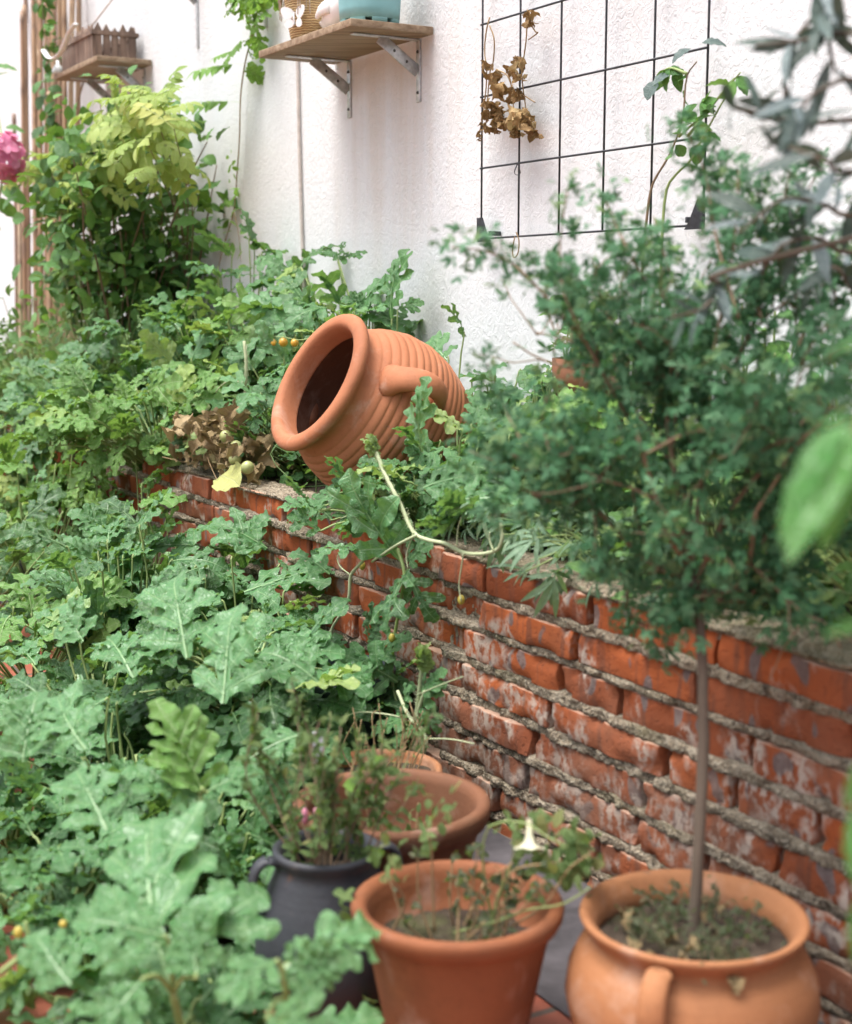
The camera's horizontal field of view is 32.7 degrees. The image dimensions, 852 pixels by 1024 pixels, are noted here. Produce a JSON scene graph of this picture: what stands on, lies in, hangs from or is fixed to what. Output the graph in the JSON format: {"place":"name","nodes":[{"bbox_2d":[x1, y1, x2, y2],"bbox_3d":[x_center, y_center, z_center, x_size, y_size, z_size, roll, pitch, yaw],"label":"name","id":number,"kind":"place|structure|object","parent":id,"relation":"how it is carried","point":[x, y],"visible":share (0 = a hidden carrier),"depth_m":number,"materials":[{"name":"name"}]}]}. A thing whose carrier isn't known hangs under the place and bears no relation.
{"place":"outdoors","nodes":[
{"label":"outdoors","id":0,"kind":"place"},
{"bbox_2d":[0,602,572,1023],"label":"patio floor","id":1,"kind":"structure","parent":0,"point":[544,1011],"depth_m":1.97,"materials":[{"name":"red tile"}]},
{"bbox_2d":[0,436,61,558],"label":"melon plant","id":2,"kind":"object","parent":1,"relation":"on","point":[9,501],"visible":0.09,"depth_m":4.82,"materials":[{"name":"green plant"}]},
{"bbox_2d":[0,484,66,607],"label":"melon plant","id":3,"kind":"object","parent":1,"relation":"on","point":[7,562],"visible":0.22,"depth_m":3.96,"materials":[{"name":"green plant"}]},
{"bbox_2d":[0,730,118,892],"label":"melon plant","id":4,"kind":"object","parent":1,"relation":"on","point":[38,791],"visible":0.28,"depth_m":2.50,"materials":[{"name":"green plant"}]},
{"bbox_2d":[0,920,120,1023],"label":"melon plant","id":5,"kind":"object","parent":1,"relation":"on","point":[45,951],"visible":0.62,"depth_m":1.65,"materials":[{"name":"green plant"}]},
{"bbox_2d":[0,556,141,698],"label":"melon plant","id":6,"kind":"object","parent":1,"relation":"on","point":[121,597],"visible":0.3,"depth_m":3.33,"materials":[{"name":"green plant"}]},
{"bbox_2d":[0,586,213,762],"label":"melon plant","id":7,"kind":"object","parent":1,"relation":"on","point":[111,650],"visible":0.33,"depth_m":2.81,"materials":[{"name":"green plant"}]},
{"bbox_2d":[0,761,240,994],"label":"melon plant","id":8,"kind":"object","parent":1,"relation":"on","point":[80,788],"visible":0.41,"depth_m":2.03,"materials":[{"name":"green plant"}]},
{"bbox_2d":[0,668,245,880],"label":"melon plant","id":9,"kind":"object","parent":1,"relation":"on","point":[57,728],"visible":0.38,"depth_m":2.40,"materials":[{"name":"green plant"}]},
{"bbox_2d":[0,894,253,1023],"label":"melon plant","id":10,"kind":"object","parent":1,"relation":"on","point":[15,998],"visible":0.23,"depth_m":1.89,"materials":[{"name":"green plant"}]},
{"bbox_2d":[0,679,296,963],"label":"undergrowth","id":11,"kind":"object","parent":1,"relation":"on","point":[64,893],"visible":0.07,"depth_m":2.21,"materials":[{"name":"green plant"}]},
{"bbox_2d":[12,745,313,870],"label":"melon plant","id":12,"kind":"object","parent":1,"relation":"on","point":[54,803],"visible":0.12,"depth_m":2.40,"materials":[{"name":"green plant"}]},
{"bbox_2d":[32,697,298,940],"bbox_3d":[-0.353,0.455,2.173,0.519,0.430,0.467,0,8,0],"label":"melon plant","id":13,"kind":"object","parent":1,"relation":"on","point":[187,758],"visible":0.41,"depth_m":2.02,"materials":[{"name":"green plant"}]},
{"bbox_2d":[70,801,383,1023],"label":"melon plant","id":14,"kind":"object","parent":1,"relation":"on","point":[151,879],"visible":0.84,"depth_m":1.68,"materials":[{"name":"green plant"}]},
{"bbox_2d":[143,938,383,1023],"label":"melon plant","id":15,"kind":"object","parent":1,"relation":"on","point":[246,949],"visible":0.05,"depth_m":1.97,"materials":[{"name":"green plant"}]},
{"bbox_2d":[181,685,355,829],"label":"melon plant","id":16,"kind":"object","parent":1,"relation":"on","point":[208,714],"visible":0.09,"depth_m":2.51,"materials":[{"name":"green plant"}]},
{"bbox_2d":[214,909,381,1023],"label":"melon plant","id":17,"kind":"object","parent":1,"relation":"on","point":[325,958],"visible":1,"depth_m":1.49,"materials":[{"name":"green plant"}]},
{"bbox_2d":[248,828,403,1019],"bbox_3d":[-0.134,0.557,1.973,0.208,0.216,0.200,0,8,0],"label":"charcoal jug","id":18,"kind":"object","parent":1,"relation":"on","point":[303,897],"visible":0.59,"depth_m":1.90,"materials":[{"name":"ceramic"}]},
{"bbox_2d":[234,675,444,864],"bbox_3d":[-0.124,0.366,1.945,0.269,0.249,0.210,5,10,32],"label":"potted herb","id":19,"kind":"object","parent":18,"relation":"on","point":[326,785],"visible":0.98,"depth_m":1.92,"materials":[{"name":"green plant"}]},
{"bbox_2d":[293,768,490,871],"bbox_3d":[-0.051,0.531,2.200,0.299,0.201,0.299,0,8,0],"label":"wide pot","id":20,"kind":"object","parent":1,"relation":"on","point":[470,812],"visible":0.33,"depth_m":2.25,"materials":[{"name":"ceramic"}]},
{"bbox_2d":[365,791,436,830],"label":"pot weeds","id":21,"kind":"object","parent":20,"relation":"on","point":[418,809],"visible":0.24,"depth_m":2.19,"materials":[{"name":"green plant"}]},
{"bbox_2d":[350,860,564,1023],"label":"flared pot","id":22,"kind":"object","parent":1,"relation":"on","point":[443,976],"visible":0.8,"depth_m":1.74,"materials":[{"name":"orange ceramic"}]},
{"bbox_2d":[333,780,604,941],"bbox_3d":[0.056,0.434,1.815,0.340,0.211,0.227,0,8,0],"label":"withered petunia","id":23,"kind":"object","parent":22,"relation":"on","point":[568,871],"visible":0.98,"depth_m":1.78,"materials":[{"name":"green plant"}]},
{"bbox_2d":[779,340,851,952],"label":"broad leaf plant","id":24,"kind":"object","parent":1,"relation":"on","point":[818,491],"visible":1,"depth_m":0.88,"materials":[{"name":"plant"}]},
{"bbox_2d":[0,560,823,1023],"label":"concrete strip","id":25,"kind":"object","parent":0,"point":[498,848],"depth_m":2.18,"materials":[{"name":"concrete"}]},
{"bbox_2d":[0,358,110,547],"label":"melon plant","id":26,"kind":"object","parent":25,"relation":"on","point":[37,462],"visible":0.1,"depth_m":4.87,"materials":[{"name":"green plant"}]},
{"bbox_2d":[0,432,138,597],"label":"melon plant","id":27,"kind":"object","parent":25,"relation":"on","point":[11,463],"visible":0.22,"depth_m":4.35,"materials":[{"name":"green plant"}]},
{"bbox_2d":[3,383,159,571],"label":"melon plant","id":28,"kind":"object","parent":25,"relation":"on","point":[67,500],"visible":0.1,"depth_m":4.59,"materials":[{"name":"green plant"}]},
{"bbox_2d":[30,466,199,590],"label":"melon plant","id":29,"kind":"object","parent":25,"relation":"on","point":[168,501],"visible":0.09,"depth_m":3.87,"materials":[{"name":"green plant"}]},
{"bbox_2d":[0,487,241,690],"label":"melon plant","id":30,"kind":"object","parent":25,"relation":"on","point":[39,539],"visible":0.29,"depth_m":3.32,"materials":[{"name":"green plant"}]},
{"bbox_2d":[40,495,260,651],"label":"melon plant","id":31,"kind":"object","parent":25,"relation":"on","point":[93,514],"visible":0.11,"depth_m":3.55,"materials":[{"name":"green plant"}]},
{"bbox_2d":[125,509,281,641],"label":"melon plant","id":32,"kind":"object","parent":25,"relation":"on","point":[216,581],"visible":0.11,"depth_m":3.44,"materials":[{"name":"green plant"}]},
{"bbox_2d":[105,507,334,678],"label":"melon plant","id":33,"kind":"object","parent":25,"relation":"on","point":[260,589],"visible":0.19,"depth_m":3.24,"materials":[{"name":"green plant"}]},
{"bbox_2d":[190,584,340,667],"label":"melon plant","id":34,"kind":"object","parent":25,"relation":"on","point":[297,612],"visible":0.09,"depth_m":3.07,"materials":[{"name":"green plant"}]},
{"bbox_2d":[276,655,395,749],"bbox_3d":[-0.195,0.419,2.864,0.274,0.226,0.274,0,8,0],"label":"plastic pot","id":35,"kind":"object","parent":25,"relation":"on","point":[319,690],"visible":0.05,"depth_m":2.79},
{"bbox_2d":[68,570,374,765],"bbox_3d":[-0.346,0.269,2.673,0.525,0.381,0.683,-8,11,-42],"label":"melon plant","id":36,"kind":"object","parent":35,"relation":"in","point":[230,643],"visible":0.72,"depth_m":2.55,"materials":[{"name":"green plant"}]},
{"bbox_2d":[142,633,394,780],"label":"melon plant","id":37,"kind":"object","parent":35,"relation":"in","point":[273,740],"visible":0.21,"depth_m":2.42,"materials":[{"name":"green plant"}]},
{"bbox_2d":[253,628,417,750],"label":"melon plant","id":38,"kind":"object","parent":35,"relation":"in","point":[389,704],"visible":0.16,"depth_m":2.78,"materials":[{"name":"green plant"}]},
{"bbox_2d":[311,376,521,738],"bbox_3d":[-0.060,0.089,2.727,0.679,0.686,0.288,6,11,37],"label":"melon vine","id":39,"kind":"object","parent":35,"relation":"in","point":[355,503],"visible":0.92,"depth_m":2.72,"materials":[{"name":"green plant"}]},
{"bbox_2d":[322,749,442,773],"bbox_3d":[-0.078,0.511,2.455,0.213,0.165,0.213,0,8,0],"label":"pot","id":40,"kind":"object","parent":25,"relation":"on","point":[429,763],"visible":0.09,"depth_m":2.51,"materials":[{"name":"ceramic"}]},
{"bbox_2d":[340,698,431,771],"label":"dry stalks","id":41,"kind":"object","parent":40,"relation":"on","point":[402,752],"visible":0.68,"depth_m":2.44,"materials":[{"name":"brown plant"}]},
{"bbox_2d":[338,642,474,753],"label":"melon seedling","id":42,"kind":"object","parent":40,"relation":"in","point":[433,685],"visible":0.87,"depth_m":2.53,"materials":[{"name":"green plant"}]},
{"bbox_2d":[565,869,820,1023],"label":"round pot","id":43,"kind":"object","parent":25,"relation":"on","point":[611,978],"visible":0.81,"depth_m":1.68,"materials":[{"name":"ceramic"}]},
{"bbox_2d":[426,102,851,943],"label":"standard tree","id":44,"kind":"object","parent":43,"relation":"in","point":[678,380],"visible":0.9,"depth_m":1.77,"materials":[{"name":"green plant"}]},
{"bbox_2d":[586,863,836,994],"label":"pot weeds","id":45,"kind":"object","parent":43,"relation":"on","point":[634,926],"visible":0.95,"depth_m":1.74,"materials":[{"name":"green plant"}]},
{"bbox_2d":[486,824,588,883],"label":"ground","id":46,"kind":"structure","parent":0,"point":[585,881],"depth_m":2.60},
{"bbox_2d":[0,0,851,559],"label":"plaster wall","id":47,"kind":"structure","parent":46,"relation":"on","point":[390,166],"depth_m":3.79,"materials":[{"name":"paint"}]},
{"bbox_2d":[53,55,151,100],"bbox_3d":[-1.317,-1.705,5.906,0.230,0.200,0.600,-5,10,-30],"label":"wall shelf","id":48,"kind":"object","parent":47,"relation":"attached to","point":[96,66],"depth_m":5.78,"materials":[{"name":"brown wood"}]},
{"bbox_2d":[59,22,138,70],"bbox_3d":[-1.334,-1.879,5.899,0.192,0.144,0.452,-5,10,-30],"label":"picket box","id":49,"kind":"object","parent":48,"relation":"on","point":[83,45],"visible":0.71,"depth_m":5.73,"materials":[{"name":"brown wood"}]},
{"bbox_2d":[186,0,282,270],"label":"hanging vine","id":50,"kind":"object","parent":47,"relation":"hanging from","point":[253,8],"visible":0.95,"depth_m":4.80,"materials":[{"name":"green plant"}]},
{"bbox_2d":[296,61,305,288],"bbox_3d":[-0.395,-1.240,4.568,0.011,1.395,0.061,-5,10,-30],"label":"wall cable","id":51,"kind":"object","parent":47,"relation":"attached to","point":[299,159],"depth_m":4.59,"materials":[{"name":"plastic"}]},
{"bbox_2d":[259,18,432,117],"bbox_3d":[-0.231,-1.224,4.049,0.253,0.185,0.590,-5,10,-30],"label":"wall shelf","id":52,"kind":"object","parent":47,"relation":"attached to","point":[347,41],"depth_m":3.94,"materials":[{"name":"brown wood"}]},
{"bbox_2d":[278,0,323,38],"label":"straw basket","id":53,"kind":"object","parent":52,"relation":"on","point":[299,16],"visible":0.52,"depth_m":4.01,"materials":[{"name":"beige wicker"}]},
{"bbox_2d":[315,0,339,27],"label":"bird ornament","id":54,"kind":"object","parent":52,"relation":"on","point":[328,11],"visible":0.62,"depth_m":3.88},
{"bbox_2d":[338,0,400,22],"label":"labelled pot","id":55,"kind":"object","parent":52,"relation":"on","point":[383,10],"visible":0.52,"depth_m":3.77,"materials":[{"name":"ceramic"}]},
{"bbox_2d":[477,0,710,257],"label":"wire trellis","id":56,"kind":"object","parent":47,"relation":"attached to","point":[694,220],"visible":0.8,"depth_m":3.26,"materials":[{"name":"metal"}]},
{"bbox_2d":[476,17,500,140],"bbox_3d":[0.142,-1.062,3.555,0.082,0.295,0.062,7,11,39],"label":"dried bunch","id":57,"kind":"object","parent":56,"relation":"attached to","point":[486,114],"visible":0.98,"depth_m":3.56,"materials":[{"name":"brown plant"}]},
{"bbox_2d":[480,9,543,142],"bbox_3d":[0.216,-1.030,3.458,0.094,0.309,0.242,-4,9,-25],"label":"dried bunch","id":58,"kind":"object","parent":56,"relation":"attached to","point":[515,121],"visible":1,"depth_m":3.44,"materials":[{"name":"brown plant"}]},
{"bbox_2d":[640,37,747,318],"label":"climbing rose","id":59,"kind":"object","parent":56,"relation":"attached to","point":[677,73],"visible":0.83,"depth_m":2.84,"materials":[{"name":"green plant"}]},
{"bbox_2d":[0,414,851,1023],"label":"brick wall","id":60,"kind":"structure","parent":46,"relation":"on","point":[574,708],"depth_m":2.30,"materials":[{"name":"red brick"}]},
{"bbox_2d":[212,461,241,491],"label":"fallen leaf","id":61,"kind":"object","parent":60,"relation":"on","point":[231,477],"visible":1,"depth_m":3.59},
{"bbox_2d":[263,457,851,625],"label":"planter soil","id":62,"kind":"structure","parent":60,"relation":"in","point":[310,483],"depth_m":3.62,"materials":[{"name":"soil"}]},
{"bbox_2d":[0,63,27,357],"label":"hydrangea","id":63,"kind":"object","parent":62,"relation":"on","point":[12,152],"visible":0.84,"depth_m":5.44,"materials":[{"name":"pink plant"}]},
{"bbox_2d":[12,113,17,352],"bbox_3d":[-2.030,-1.273,7.189,0.034,1.388,0.208,0,8,-3],"label":"bamboo cane","id":64,"kind":"object","parent":62,"relation":"on","point":[15,228],"visible":0.27,"depth_m":7.17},
{"bbox_2d":[17,176,22,381],"bbox_3d":[-1.912,-1.098,6.832,0.029,1.148,0.180,0,8,-2],"label":"bamboo cane","id":65,"kind":"object","parent":62,"relation":"on","point":[20,261],"visible":0.36,"depth_m":6.82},
{"bbox_2d":[20,11,27,354],"bbox_3d":[-1.934,-1.473,6.977,0.028,1.848,0.259,0,8,-1],"label":"bamboo cane","id":66,"kind":"object","parent":62,"relation":"on","point":[23,142],"visible":0.59,"depth_m":6.96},
{"bbox_2d":[22,5,28,319],"bbox_3d":[-1.953,-1.514,7.081,0.028,1.898,0.283,-1,9,-4],"label":"bamboo cane","id":67,"kind":"object","parent":62,"relation":"on","point":[26,107],"visible":0.37,"depth_m":7.07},
{"bbox_2d":[23,0,31,356],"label":"bamboo cane","id":68,"kind":"object","parent":62,"relation":"on","point":[29,292],"visible":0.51,"depth_m":7.09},
{"bbox_2d":[31,0,37,357],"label":"bamboo cane","id":69,"kind":"object","parent":62,"relation":"on","point":[34,96],"visible":0.52,"depth_m":6.86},
{"bbox_2d":[37,0,42,355],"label":"bamboo cane","id":70,"kind":"object","parent":62,"relation":"on","point":[40,74],"visible":0.27,"depth_m":6.56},
{"bbox_2d":[31,0,63,153],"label":"ivy","id":71,"kind":"object","parent":62,"relation":"on","point":[42,9],"visible":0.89,"depth_m":6.21,"materials":[{"name":"green plant"}]},
{"bbox_2d":[0,281,111,395],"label":"weed plant","id":72,"kind":"object","parent":62,"relation":"on","point":[21,295],"visible":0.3,"depth_m":5.74,"materials":[{"name":"green plant"}]},
{"bbox_2d":[57,0,62,339],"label":"bamboo cane","id":73,"kind":"object","parent":62,"relation":"on","point":[59,33],"visible":0.27,"depth_m":6.33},
{"bbox_2d":[62,0,67,343],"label":"bamboo cane","id":74,"kind":"object","parent":62,"relation":"on","point":[64,32],"visible":0.23,"depth_m":6.44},
{"bbox_2d":[0,339,142,402],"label":"weed plant","id":75,"kind":"object","parent":62,"relation":"on","point":[52,355],"visible":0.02,"depth_m":5.19,"materials":[{"name":"green plant"}]},
{"bbox_2d":[0,340,151,466],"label":"melon plant","id":76,"kind":"object","parent":62,"relation":"on","point":[12,392],"visible":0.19,"depth_m":4.84,"materials":[{"name":"green plant"}]},
{"bbox_2d":[0,267,210,381],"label":"weed plant","id":77,"kind":"object","parent":62,"relation":"on","point":[42,329],"visible":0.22,"depth_m":5.31,"materials":[{"name":"green plant"}]},
{"bbox_2d":[3,66,210,301],"bbox_3d":[-1.133,-0.910,5.331,0.514,1.209,1.996,-5,10,-28],"label":"wisteria","id":78,"kind":"object","parent":62,"relation":"on","point":[146,112],"visible":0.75,"depth_m":4.75,"materials":[{"name":"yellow plant"}]},
{"bbox_2d":[1,65,239,372],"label":"glossy bush","id":79,"kind":"object","parent":62,"relation":"on","point":[125,253],"visible":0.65,"depth_m":5.22,"materials":[{"name":"green plant"}]},
{"bbox_2d":[22,309,235,424],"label":"melon plant","id":80,"kind":"object","parent":62,"relation":"on","point":[122,348],"visible":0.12,"depth_m":4.74,"materials":[{"name":"green plant"}]},
{"bbox_2d":[2,359,280,489],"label":"melon plant","id":81,"kind":"object","parent":62,"relation":"on","point":[85,428],"visible":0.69,"depth_m":4.07,"materials":[{"name":"green plant"}]},
{"bbox_2d":[92,338,219,411],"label":"weed plant","id":82,"kind":"object","parent":62,"relation":"on","point":[109,386],"visible":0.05,"depth_m":4.67,"materials":[{"name":"green plant"}]},
{"bbox_2d":[77,278,305,455],"bbox_3d":[-0.600,-0.419,4.391,0.904,0.571,0.623,0,8,0],"label":"melon plant","id":83,"kind":"object","parent":62,"relation":"on","point":[153,341],"visible":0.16,"depth_m":4.32,"materials":[{"name":"green plant"}]},
{"bbox_2d":[123,208,312,406],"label":"melon plant","id":84,"kind":"object","parent":62,"relation":"on","point":[265,281],"visible":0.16,"depth_m":4.62,"materials":[{"name":"green plant"}]},
{"bbox_2d":[160,399,294,484],"bbox_3d":[-0.560,-0.089,3.910,0.312,0.443,0.714,-5,10,-30],"label":"withered tomato","id":85,"kind":"object","parent":62,"relation":"on","point":[212,432],"visible":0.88,"depth_m":3.71,"materials":[{"name":"brown plant"}]},
{"bbox_2d":[168,320,315,486],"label":"melon plant","id":86,"kind":"object","parent":62,"relation":"on","point":[251,397],"visible":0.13,"depth_m":3.83,"materials":[{"name":"green plant"}]},
{"bbox_2d":[161,263,370,422],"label":"melon plant","id":87,"kind":"object","parent":62,"relation":"on","point":[208,325],"visible":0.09,"depth_m":4.20,"materials":[{"name":"green plant"}]},
{"bbox_2d":[235,270,422,467],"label":"melon plant","id":88,"kind":"object","parent":62,"relation":"on","point":[273,311],"visible":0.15,"depth_m":4.02,"materials":[{"name":"green plant"}]},
{"bbox_2d":[263,241,424,336],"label":"melon plant","id":89,"kind":"object","parent":62,"relation":"on","point":[394,270],"visible":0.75,"depth_m":3.98,"materials":[{"name":"green plant"}]},
{"bbox_2d":[271,314,476,499],"bbox_3d":[-0.103,-0.224,3.198,0.480,0.424,0.420,0,8,0],"label":"tilted jar","id":90,"kind":"object","parent":62,"relation":"on","point":[348,382],"visible":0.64,"depth_m":3.08,"materials":[{"name":"ceramic"}]},
{"bbox_2d":[277,444,481,539],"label":"melon plant","id":91,"kind":"object","parent":62,"relation":"on","point":[316,506],"visible":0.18,"depth_m":2.94,"materials":[{"name":"green plant"}]},
{"bbox_2d":[0,348,851,626],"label":"ground cover","id":92,"kind":"object","parent":62,"relation":"on","point":[308,474],"visible":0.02,"depth_m":2.88,"materials":[{"name":"green plant"}]},
{"bbox_2d":[352,390,515,537],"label":"leafy plant","id":93,"kind":"object","parent":62,"relation":"on","point":[413,450],"visible":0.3,"depth_m":2.94,"materials":[{"name":"green plant"}]},
{"bbox_2d":[356,403,576,560],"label":"leafy plant","id":94,"kind":"object","parent":62,"relation":"on","point":[449,428],"visible":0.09,"depth_m":2.81,"materials":[{"name":"green plant"}]},
{"bbox_2d":[424,303,544,421],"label":"melon plant","id":95,"kind":"object","parent":62,"relation":"on","point":[436,342],"visible":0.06,"depth_m":3.60,"materials":[{"name":"green plant"}]},
{"bbox_2d":[463,362,553,442],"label":"leafy plant","id":96,"kind":"object","parent":62,"relation":"on","point":[472,390],"depth_m":3.17,"materials":[{"name":"green plant"}]},
{"bbox_2d":[481,386,681,551],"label":"leafy plant","id":97,"kind":"object","parent":62,"relation":"on","point":[601,419],"visible":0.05,"depth_m":2.69,"materials":[{"name":"green plant"}]},
{"bbox_2d":[518,294,653,430],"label":"leafy plant","id":98,"kind":"object","parent":62,"relation":"on","point":[543,377],"visible":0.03,"depth_m":3.11,"materials":[{"name":"green plant"}]},
{"bbox_2d":[552,357,629,432],"bbox_3d":[0.353,-0.150,3.132,0.166,0.362,0.166,0,8,0],"label":"buried pot","id":99,"kind":"object","parent":62,"relation":"on","point":[563,373],"visible":0.08,"depth_m":3.05,"materials":[{"name":"ceramic"}]},
{"bbox_2d":[441,469,743,618],"bbox_3d":[0.225,0.052,2.462,0.293,0.217,0.770,-6,10,-34],"label":"mugwort","id":100,"kind":"object","parent":62,"relation":"on","point":[550,587],"visible":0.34,"depth_m":2.43,"materials":[{"name":"green plant"}]},
{"bbox_2d":[533,312,714,557],"bbox_3d":[0.441,-0.143,2.774,0.496,0.480,0.438,0,8,0],"label":"leafy plant","id":101,"kind":"object","parent":62,"relation":"on","point":[567,390],"visible":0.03,"depth_m":2.75,"materials":[{"name":"green plant"}]},
{"bbox_2d":[565,463,833,611],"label":"leafy plant","id":102,"kind":"object","parent":62,"relation":"on","point":[574,566],"visible":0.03,"depth_m":2.26,"materials":[{"name":"green plant"}]},
{"bbox_2d":[600,305,833,530],"bbox_3d":[0.583,-0.136,2.637,0.532,0.485,0.368,-2,9,-15],"label":"leafy plant","id":103,"kind":"object","parent":62,"relation":"on","point":[774,347],"visible":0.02,"depth_m":2.56,"materials":[{"name":"green plant"}]},
{"bbox_2d":[708,518,851,624],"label":"leafy plant","id":104,"kind":"object","parent":62,"relation":"on","point":[844,567],"visible":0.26,"depth_m":1.99,"materials":[{"name":"green plant"}]},
{"bbox_2d":[636,0,851,347],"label":"olive tree","id":105,"kind":"object","parent":46,"relation":"on","point":[794,124],"visible":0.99,"depth_m":1.52,"materials":[{"name":"green plant"}]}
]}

